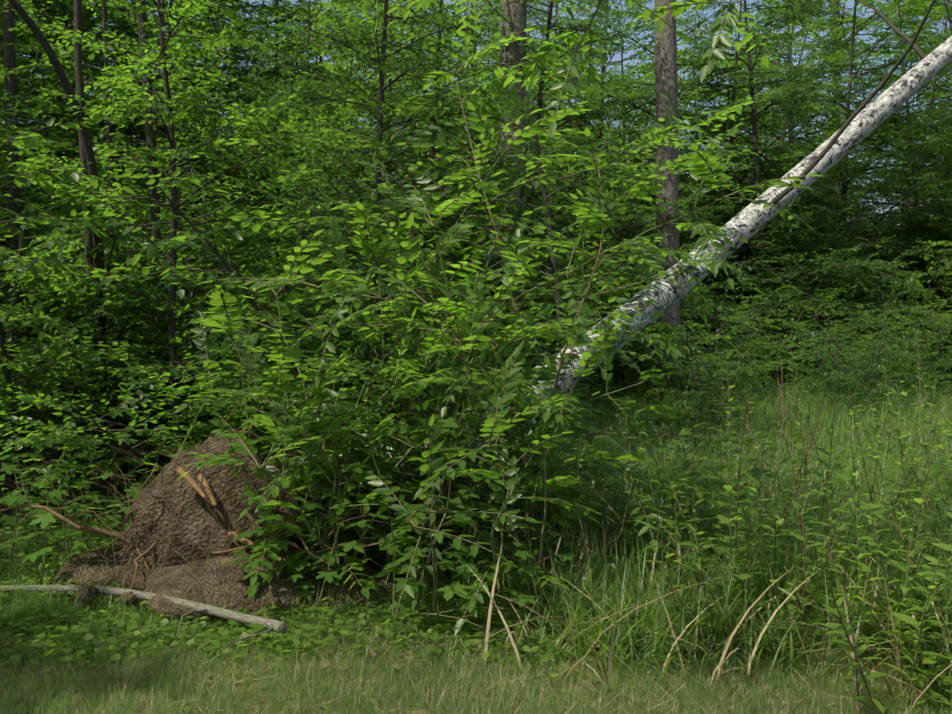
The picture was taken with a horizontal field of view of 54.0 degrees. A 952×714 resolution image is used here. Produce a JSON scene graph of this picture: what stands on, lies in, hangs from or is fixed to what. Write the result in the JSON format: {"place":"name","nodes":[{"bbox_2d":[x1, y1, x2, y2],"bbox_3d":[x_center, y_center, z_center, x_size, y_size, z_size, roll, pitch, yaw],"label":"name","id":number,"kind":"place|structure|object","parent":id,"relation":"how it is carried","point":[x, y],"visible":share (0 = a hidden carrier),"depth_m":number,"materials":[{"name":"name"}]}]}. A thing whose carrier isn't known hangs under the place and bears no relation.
{"place":"outdoors","nodes":[
{"label":"outdoors","id":0,"kind":"place"},
{"bbox_2d":[0,339,951,713],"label":"ground","id":1,"kind":"structure","parent":0,"point":[50,451],"depth_m":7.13,"materials":[{"name":"green plant"}]},
{"bbox_2d":[3,0,28,436],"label":"tree trunk","id":2,"kind":"object","parent":1,"relation":"on","point":[8,38],"visible":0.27,"depth_m":11.20,"materials":[{"name":"brown plant"}]},
{"bbox_2d":[0,97,80,328],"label":"understory tree","id":3,"kind":"object","parent":1,"relation":"on","point":[7,239],"depth_m":17.54,"materials":[{"name":"green plant"}]},
{"bbox_2d":[8,0,106,482],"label":"leaning stem","id":4,"kind":"object","parent":1,"relation":"on","point":[67,87],"visible":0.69,"depth_m":7.74,"materials":[{"name":"brown plant"}]},
{"bbox_2d":[0,0,120,270],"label":"understory tree","id":5,"kind":"object","parent":1,"relation":"on","point":[51,7],"visible":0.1,"depth_m":19.52,"materials":[{"name":"green plant"}]},
{"bbox_2d":[0,0,133,336],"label":"understory tree","id":6,"kind":"object","parent":1,"relation":"on","point":[21,100],"visible":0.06,"depth_m":14.81,"materials":[{"name":"green plant"}]},
{"bbox_2d":[0,73,138,395],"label":"understory tree","id":7,"kind":"object","parent":1,"relation":"on","point":[42,136],"visible":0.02,"depth_m":13.14,"materials":[{"name":"green plant"}]},
{"bbox_2d":[74,0,105,487],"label":"tree trunk","id":8,"kind":"object","parent":1,"relation":"on","point":[80,90],"visible":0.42,"depth_m":7.91,"materials":[{"name":"brown plant"}]},
{"bbox_2d":[0,0,187,252],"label":"understory tree","id":9,"kind":"object","parent":1,"relation":"on","point":[36,92],"visible":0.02,"depth_m":23.22,"materials":[{"name":"green plant"}]},
{"bbox_2d":[0,0,188,294],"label":"understory tree","id":10,"kind":"object","parent":1,"relation":"on","point":[71,3],"visible":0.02,"depth_m":21.06,"materials":[{"name":"green plant"}]},
{"bbox_2d":[2,3,198,250],"bbox_3d":[-11.716,-5.322,28.437,8.610,11.068,7.994,-2,4,-15],"label":"understory tree","id":11,"kind":"object","parent":1,"relation":"on","point":[61,112],"depth_m":27.07,"materials":[{"name":"green plant"}]},
{"bbox_2d":[0,0,210,370],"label":"understory tree","id":12,"kind":"object","parent":1,"relation":"on","point":[49,72],"visible":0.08,"depth_m":16.42,"materials":[{"name":"green plant"}]},
{"bbox_2d":[0,127,214,427],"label":"tree","id":13,"kind":"object","parent":1,"relation":"on","point":[41,202],"visible":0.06,"depth_m":11.87,"materials":[{"name":"green plant"}]},
{"bbox_2d":[0,114,224,508],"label":"shrub","id":14,"kind":"object","parent":1,"relation":"on","point":[11,366],"visible":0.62,"depth_m":7.42,"materials":[{"name":"green plant"}]},
{"bbox_2d":[36,259,218,415],"bbox_3d":[-5.106,-0.311,14.668,3.803,2.597,3.583,-4,6,17],"label":"shrub","id":15,"kind":"object","parent":1,"relation":"on","point":[134,339],"depth_m":14.39,"materials":[{"name":"green plant"}]},
{"bbox_2d":[0,0,265,159],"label":"canopy tree","id":16,"kind":"object","parent":1,"relation":"on","point":[167,11],"visible":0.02,"depth_m":27.21,"materials":[{"name":"green plant"}]},
{"bbox_2d":[0,0,302,307],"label":"understory tree","id":17,"kind":"object","parent":1,"relation":"on","point":[161,129],"visible":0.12,"depth_m":20.60,"materials":[{"name":"green plant"}]},
{"bbox_2d":[136,0,171,462],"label":"tree trunk","id":18,"kind":"object","parent":1,"relation":"on","point":[151,140],"visible":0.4,"depth_m":9.11,"materials":[{"name":"brown plant"}]},
{"bbox_2d":[0,0,318,370],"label":"canopy tree","id":19,"kind":"object","parent":1,"relation":"on","point":[22,36],"visible":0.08,"depth_m":22.91,"materials":[{"name":"green plant"}]},
{"bbox_2d":[0,0,334,445],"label":"understory tree","id":20,"kind":"object","parent":1,"relation":"on","point":[31,10],"visible":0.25,"depth_m":10.31,"materials":[{"name":"green plant"}]},
{"bbox_2d":[49,0,300,320],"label":"understory tree","id":21,"kind":"object","parent":1,"relation":"on","point":[125,128],"visible":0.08,"depth_m":20.58,"materials":[{"name":"green plant"}]},
{"bbox_2d":[59,0,345,323],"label":"understory tree","id":22,"kind":"object","parent":1,"relation":"on","point":[241,200],"visible":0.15,"depth_m":17.89,"materials":[{"name":"green plant"}]},
{"bbox_2d":[0,0,410,460],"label":"understory tree","id":23,"kind":"object","parent":1,"relation":"on","point":[150,351],"visible":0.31,"depth_m":8.30,"materials":[{"name":"green plant"}]},
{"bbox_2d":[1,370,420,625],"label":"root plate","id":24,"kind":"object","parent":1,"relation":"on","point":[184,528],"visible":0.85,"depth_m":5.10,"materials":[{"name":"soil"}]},
{"bbox_2d":[78,0,362,306],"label":"understory tree","id":25,"kind":"object","parent":1,"relation":"on","point":[243,7],"visible":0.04,"depth_m":21.23,"materials":[{"name":"green plant"}]},
{"bbox_2d":[0,0,459,501],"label":"understory tree","id":26,"kind":"object","parent":1,"relation":"on","point":[115,409],"visible":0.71,"depth_m":7.31,"materials":[{"name":"green plant"}]},
{"bbox_2d":[156,0,327,151],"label":"canopy tree","id":27,"kind":"object","parent":1,"relation":"on","point":[244,46],"depth_m":41.72,"materials":[{"name":"green plant"}]},
{"bbox_2d":[120,180,368,435],"bbox_3d":[-3.136,-0.497,13.393,4.390,3.936,4.647,3,5,-11],"label":"shrub","id":28,"kind":"object","parent":1,"relation":"on","point":[222,201],"visible":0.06,"depth_m":12.91,"materials":[{"name":"green plant"}]},
{"bbox_2d":[140,0,375,299],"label":"understory tree","id":29,"kind":"object","parent":1,"relation":"on","point":[246,71],"visible":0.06,"depth_m":22.05,"materials":[{"name":"green plant"}]},
{"bbox_2d":[183,17,346,291],"bbox_3d":[-6.001,-4.902,27.495,8.023,10.313,7.448,-3,3,-8],"label":"understory tree","id":30,"kind":"object","parent":1,"relation":"on","point":[254,55],"visible":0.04,"depth_m":27.75,"materials":[{"name":"green plant"}]},
{"bbox_2d":[169,0,428,298],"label":"understory tree","id":31,"kind":"object","parent":1,"relation":"on","point":[294,66],"visible":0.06,"depth_m":20.93,"materials":[{"name":"green plant"}]},
{"bbox_2d":[256,0,358,131],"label":"understory tree","id":32,"kind":"object","parent":1,"relation":"on","point":[289,45],"depth_m":31.16,"materials":[{"name":"green plant"}]},
{"bbox_2d":[189,0,442,196],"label":"understory tree","id":33,"kind":"object","parent":1,"relation":"on","point":[321,57],"depth_m":27.51,"materials":[{"name":"green plant"}]},
{"bbox_2d":[231,11,425,304],"bbox_3d":[-2.549,-2.889,17.887,5.954,7.578,5.605,0,9,9],"label":"understory tree","id":34,"kind":"object","parent":1,"relation":"on","point":[321,53],"visible":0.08,"depth_m":17.71,"materials":[{"name":"green plant"}]},
{"bbox_2d":[197,0,463,385],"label":"understory tree","id":35,"kind":"object","parent":1,"relation":"on","point":[348,239],"visible":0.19,"depth_m":15.18,"materials":[{"name":"green plant"}]},
{"bbox_2d":[77,94,627,511],"bbox_3d":[-0.941,0.001,7.334,3.938,3.531,4.168,-3,1,22],"label":"shrub","id":36,"kind":"object","parent":1,"relation":"on","point":[360,353],"visible":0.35,"depth_m":6.87,"materials":[{"name":"green plant"}]},
{"bbox_2d":[251,0,489,270],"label":"understory tree","id":37,"kind":"object","parent":1,"relation":"on","point":[409,81],"visible":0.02,"depth_m":23.79,"materials":[{"name":"green plant"}]},
{"bbox_2d":[177,0,576,425],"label":"understory tree","id":38,"kind":"object","parent":1,"relation":"on","point":[382,71],"visible":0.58,"depth_m":10.01,"materials":[{"name":"green plant"}]},
{"bbox_2d":[271,0,484,135],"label":"canopy tree","id":39,"kind":"object","parent":1,"relation":"on","point":[398,38],"visible":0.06,"depth_m":45.29,"materials":[{"name":"green plant"}]},
{"bbox_2d":[280,0,477,388],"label":"understory tree","id":40,"kind":"object","parent":1,"relation":"on","point":[390,88],"visible":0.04,"depth_m":17.13,"materials":[{"name":"green plant"}]},
{"bbox_2d":[219,0,551,302],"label":"understory tree","id":41,"kind":"object","parent":1,"relation":"on","point":[330,18],"visible":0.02,"depth_m":19.89,"materials":[{"name":"green plant"}]},
{"bbox_2d":[0,330,773,631],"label":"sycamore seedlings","id":42,"kind":"object","parent":1,"relation":"on","point":[465,491],"visible":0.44,"depth_m":5.33,"materials":[{"name":"green plant"}]},
{"bbox_2d":[304,0,551,251],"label":"understory tree","id":43,"kind":"object","parent":1,"relation":"on","point":[417,82],"depth_m":22.26,"materials":[{"name":"green plant"}]},
{"bbox_2d":[0,509,865,681],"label":"ground cover plants","id":44,"kind":"object","parent":1,"relation":"on","point":[87,635],"visible":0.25,"depth_m":4.42,"materials":[{"name":"green plant"}]},
{"bbox_2d":[0,585,286,649],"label":"fallen stick","id":45,"kind":"object","parent":44,"relation":"on","point":[248,619],"visible":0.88,"depth_m":4.59,"materials":[{"name":"grey wood"}]},
{"bbox_2d":[251,0,630,416],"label":"understory tree","id":46,"kind":"object","parent":1,"relation":"on","point":[432,149],"visible":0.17,"depth_m":12.15,"materials":[{"name":"green plant"}]},
{"bbox_2d":[322,0,629,316],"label":"understory tree","id":47,"kind":"object","parent":1,"relation":"on","point":[493,72],"visible":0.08,"depth_m":18.56,"materials":[{"name":"green plant"}]},
{"bbox_2d":[394,0,573,214],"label":"understory tree","id":48,"kind":"object","parent":1,"relation":"on","point":[495,62],"visible":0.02,"depth_m":33.17,"materials":[{"name":"green plant"}]},
{"bbox_2d":[423,0,559,239],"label":"understory tree","id":49,"kind":"object","parent":1,"relation":"on","point":[485,55],"depth_m":30.11,"materials":[{"name":"green plant"}]},
{"bbox_2d":[166,12,821,634],"bbox_3d":[-0.012,-0.315,5.543,3.658,3.473,3.225,0,3,-2],"label":"ash sapling","id":50,"kind":"object","parent":1,"relation":"on","point":[510,386],"visible":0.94,"depth_m":5.16,"materials":[{"name":"green plant"}]},
{"bbox_2d":[378,95,630,445],"bbox_3d":[0.297,-1.031,12.007,3.635,4.318,3.969,0,3,0],"label":"shrub","id":51,"kind":"object","parent":1,"relation":"on","point":[559,264],"visible":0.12,"depth_m":11.54,"materials":[{"name":"green plant"}]},
{"bbox_2d":[496,0,526,349],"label":"canopy tree","id":52,"kind":"object","parent":1,"relation":"on","point":[518,10],"visible":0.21,"depth_m":12.67,"materials":[{"name":"brown plant"}]},
{"bbox_2d":[388,0,646,353],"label":"understory tree","id":53,"kind":"object","parent":1,"relation":"on","point":[464,141],"visible":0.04,"depth_m":16.55,"materials":[{"name":"green plant"}]},
{"bbox_2d":[344,0,718,376],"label":"understory tree","id":54,"kind":"object","parent":1,"relation":"on","point":[590,114],"visible":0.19,"depth_m":13.26,"materials":[{"name":"green plant"}]},
{"bbox_2d":[278,0,791,468],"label":"understory tree","id":55,"kind":"object","parent":1,"relation":"on","point":[654,338],"visible":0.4,"depth_m":8.72,"materials":[{"name":"green plant"}]},
{"bbox_2d":[435,0,652,244],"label":"understory tree","id":56,"kind":"object","parent":1,"relation":"on","point":[592,55],"visible":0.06,"depth_m":35.06,"materials":[{"name":"green plant"}]},
{"bbox_2d":[438,85,649,326],"bbox_3d":[1.665,-3.198,21.760,5.727,7.743,6.083,0,0,-11],"label":"understory tree","id":57,"kind":"object","parent":1,"relation":"on","point":[552,111],"visible":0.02,"depth_m":21.54,"materials":[{"name":"green plant"}]},
{"bbox_2d":[494,0,611,178],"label":"understory tree","id":58,"kind":"object","parent":1,"relation":"on","point":[539,49],"depth_m":42.79,"materials":[{"name":"green plant"}]},
{"bbox_2d":[495,0,652,271],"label":"understory tree","id":59,"kind":"object","parent":1,"relation":"on","point":[626,66],"visible":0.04,"depth_m":25.88,"materials":[{"name":"green plant"}]},
{"bbox_2d":[361,0,800,136],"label":"overhanging ash","id":60,"kind":"object","parent":1,"relation":"on","point":[723,40],"visible":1,"depth_m":4.51,"materials":[{"name":"green plant"}]},
{"bbox_2d":[264,0,951,514],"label":"fallen birch","id":61,"kind":"object","parent":1,"relation":"on","point":[848,136],"visible":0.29,"depth_m":9.74,"materials":[{"name":"white wood"}]},
{"bbox_2d":[526,188,727,397],"bbox_3d":[2.353,-1.034,16.101,3.472,3.784,3.184,2,3,29],"label":"shrub","id":62,"kind":"object","parent":1,"relation":"on","point":[620,371],"visible":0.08,"depth_m":15.98,"materials":[{"name":"green plant"}]},
{"bbox_2d":[455,0,799,373],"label":"understory tree","id":63,"kind":"object","parent":1,"relation":"on","point":[560,24],"visible":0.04,"depth_m":21.30,"materials":[{"name":"green plant"}]},
{"bbox_2d":[533,64,774,384],"bbox_3d":[3.320,-2.683,18.988,5.382,6.850,5.067,0,3,12],"label":"understory tree","id":64,"kind":"object","parent":1,"relation":"on","point":[681,184],"visible":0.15,"depth_m":18.94,"materials":[{"name":"green plant"}]},
{"bbox_2d":[525,0,783,363],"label":"understory tree","id":65,"kind":"object","parent":1,"relation":"on","point":[642,114],"visible":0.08,"depth_m":23.42,"materials":[{"name":"green plant"}]},
{"bbox_2d":[582,49,733,348],"bbox_3d":[6.003,-4.442,28.507,6.385,9.379,7.957,2,4,8],"label":"understory tree","id":66,"kind":"object","parent":1,"relation":"on","point":[679,141],"visible":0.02,"depth_m":27.63,"materials":[{"name":"green plant"}]},
{"bbox_2d":[653,0,682,407],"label":"canopy tree","id":67,"kind":"object","parent":1,"relation":"on","point":[666,61],"visible":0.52,"depth_m":13.75,"materials":[{"name":"brown plant"}]},
{"bbox_2d":[534,0,852,341],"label":"understory tree","id":68,"kind":"object","parent":1,"relation":"on","point":[689,86],"visible":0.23,"depth_m":19.32,"materials":[{"name":"green plant"}]},
{"bbox_2d":[614,292,791,398],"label":"shrub","id":69,"kind":"object","parent":1,"relation":"on","point":[736,340],"visible":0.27,"depth_m":14.90,"materials":[{"name":"green plant"}]},
{"bbox_2d":[626,291,797,418],"bbox_3d":[3.226,0.118,13.191,2.339,2.097,2.476,1,4,0],"label":"shrub","id":70,"kind":"object","parent":1,"relation":"on","point":[749,371],"visible":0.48,"depth_m":12.93,"materials":[{"name":"green plant"}]},
{"bbox_2d":[643,349,780,436],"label":"shrub","id":71,"kind":"object","parent":1,"relation":"on","point":[714,406],"visible":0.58,"depth_m":11.01,"materials":[{"name":"green plant"}]},
{"bbox_2d":[603,0,846,351],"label":"understory tree","id":72,"kind":"object","parent":1,"relation":"on","point":[729,65],"depth_m":25.65,"materials":[{"name":"green plant"}]},
{"bbox_2d":[681,4,817,240],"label":"understory tree","id":73,"kind":"object","parent":1,"relation":"on","point":[760,95],"depth_m":33.09,"materials":[{"name":"green plant"}]},
{"bbox_2d":[681,278,856,402],"bbox_3d":[5.188,-0.151,16.714,2.884,2.586,3.053,4,4,31],"label":"shrub","id":74,"kind":"object","parent":1,"relation":"on","point":[765,350],"visible":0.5,"depth_m":16.37,"materials":[{"name":"green plant"}]},
{"bbox_2d":[619,0,933,382],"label":"understory tree","id":75,"kind":"object","parent":1,"relation":"on","point":[786,94],"visible":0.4,"depth_m":18.95,"materials":[{"name":"green plant"}]},
{"bbox_2d":[652,0,904,351],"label":"understory tree","id":76,"kind":"object","parent":1,"relation":"on","point":[797,33],"visible":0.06,"depth_m":24.89,"materials":[{"name":"green plant"}]},
{"bbox_2d":[641,0,919,376],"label":"understory tree","id":77,"kind":"object","parent":1,"relation":"on","point":[780,222],"visible":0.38,"depth_m":19.69,"materials":[{"name":"green plant"}]},
{"bbox_2d":[703,2,861,276],"bbox_3d":[12.807,-8.270,39.775,8.309,15.824,10.124,2,4,39],"label":"understory tree","id":78,"kind":"object","parent":1,"relation":"on","point":[787,89],"depth_m":39.25,"materials":[{"name":"green plant"}]},
{"bbox_2d":[618,330,951,713],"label":"tall herbs","id":79,"kind":"object","parent":1,"relation":"on","point":[906,587],"visible":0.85,"depth_m":4.40,"materials":[{"name":"green plant"}]},
{"bbox_2d":[628,0,951,349],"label":"canopy tree","id":80,"kind":"object","parent":1,"relation":"on","point":[924,7],"visible":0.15,"depth_m":33.59,"materials":[{"name":"green plant"}]},
{"bbox_2d":[695,0,910,360],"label":"understory tree","id":81,"kind":"object","parent":1,"relation":"on","point":[790,66],"visible":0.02,"depth_m":27.53,"materials":[{"name":"green plant"}]},
{"bbox_2d":[716,163,913,373],"bbox_3d":[7.625,-1.884,21.813,4.279,5.084,4.630,0,3,-8],"label":"shrub","id":82,"kind":"object","parent":1,"relation":"on","point":[845,207],"visible":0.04,"depth_m":20.76,"materials":[{"name":"green plant"}]},
{"bbox_2d":[748,274,891,378],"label":"shrub","id":83,"kind":"object","parent":1,"relation":"on","point":[827,326],"visible":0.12,"depth_m":19.89,"materials":[{"name":"green plant"}]},
{"bbox_2d":[742,0,913,359],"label":"understory tree","id":84,"kind":"object","parent":1,"relation":"on","point":[839,68],"visible":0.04,"depth_m":27.81,"materials":[{"name":"green plant"}]},
{"bbox_2d":[756,56,912,333],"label":"understory tree","id":85,"kind":"object","parent":1,"relation":"on","point":[841,160],"depth_m":31.91,"materials":[{"name":"green plant"}]},
{"bbox_2d":[729,0,951,359],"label":"understory tree","id":86,"kind":"object","parent":1,"relation":"on","point":[894,118],"visible":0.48,"depth_m":21.58,"materials":[{"name":"green plant"}]},
{"bbox_2d":[775,329,923,421],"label":"shrub","id":87,"kind":"object","parent":1,"relation":"on","point":[837,386],"visible":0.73,"depth_m":12.44,"materials":[{"name":"green plant"}]},
{"bbox_2d":[777,309,951,408],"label":"shrub","id":88,"kind":"object","parent":1,"relation":"on","point":[878,363],"visible":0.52,"depth_m":14.33,"materials":[{"name":"green plant"}]},
{"bbox_2d":[806,0,951,354],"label":"understory tree","id":89,"kind":"object","parent":1,"relation":"on","point":[886,145],"visible":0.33,"depth_m":24.41,"materials":[{"name":"green plant"}]},
{"bbox_2d":[806,302,951,401],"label":"shrub","id":90,"kind":"object","parent":1,"relation":"on","point":[871,337],"visible":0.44,"depth_m":16.07,"materials":[{"name":"green plant"}]},
{"bbox_2d":[810,0,951,351],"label":"understory tree","id":91,"kind":"object","parent":1,"relation":"on","point":[941,120],"depth_m":27.52,"materials":[{"name":"green plant"}]},
{"bbox_2d":[817,218,951,383],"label":"shrub","id":92,"kind":"object","parent":1,"relation":"on","point":[897,287],"visible":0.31,"depth_m":19.16,"materials":[{"name":"green plant"}]},
{"bbox_2d":[817,66,951,257],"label":"understory tree","id":93,"kind":"object","parent":1,"relation":"on","point":[902,211],"depth_m":30.66,"materials":[{"name":"green plant"}]},
{"bbox_2d":[821,310,950,388],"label":"shrub","id":94,"kind":"object","parent":1,"relation":"on","point":[910,327],"visible":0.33,"depth_m":17.31,"materials":[{"name":"green plant"}]},
{"bbox_2d":[820,242,951,371],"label":"shrub","id":95,"kind":"object","parent":1,"relation":"on","point":[938,280],"visible":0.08,"depth_m":20.85,"materials":[{"name":"green plant"}]},
{"bbox_2d":[823,0,951,353],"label":"understory tree","id":96,"kind":"object","parent":1,"relation":"on","point":[928,145],"visible":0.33,"depth_m":21.78,"materials":[{"name":"green plant"}]},
{"bbox_2d":[843,128,951,370],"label":"understory tree","id":97,"kind":"object","parent":1,"relation":"on","point":[932,235],"visible":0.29,"depth_m":20.67,"materials":[{"name":"green plant"}]},
{"bbox_2d":[853,1,951,258],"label":"understory tree","id":98,"kind":"object","parent":1,"relation":"on","point":[943,23],"visible":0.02,"depth_m":40.24,"materials":[{"name":"green plant"}]},
{"bbox_2d":[859,0,951,100],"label":"canopy tree","id":99,"kind":"object","parent":1,"relation":"on","point":[873,53],"visible":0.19,"depth_m":40.73,"materials":[{"name":"green plant"}]},
{"bbox_2d":[866,310,951,404],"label":"shrub","id":100,"kind":"object","parent":1,"relation":"on","point":[942,365],"visible":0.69,"depth_m":15.10,"materials":[{"name":"green plant"}]},
{"bbox_2d":[877,1,951,222],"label":"understory tree","id":101,"kind":"object","parent":1,"relation":"on","point":[943,100],"visible":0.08,"depth_m":32.35,"materials":[{"name":"green plant"}]},
{"bbox_2d":[880,20,951,254],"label":"understory tree","id":102,"kind":"object","parent":1,"relation":"on","point":[938,98],"visible":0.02,"depth_m":35.77,"materials":[{"name":"green plant"}]},
{"bbox_2d":[888,205,951,292],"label":"understory tree","id":103,"kind":"object","parent":1,"relation":"on","point":[948,207],"visible":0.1,"depth_m":22.34,"materials":[{"name":"green plant"}]},
{"bbox_2d":[892,2,951,299],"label":"understory tree","id":104,"kind":"object","parent":1,"relation":"on","point":[920,14],"visible":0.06,"depth_m":28.81,"materials":[{"name":"green plant"}]},
{"bbox_2d":[3,0,951,267],"label":"sky","id":105,"kind":"structure","parent":0,"point":[850,4],"materials":[{"name":"blue"}]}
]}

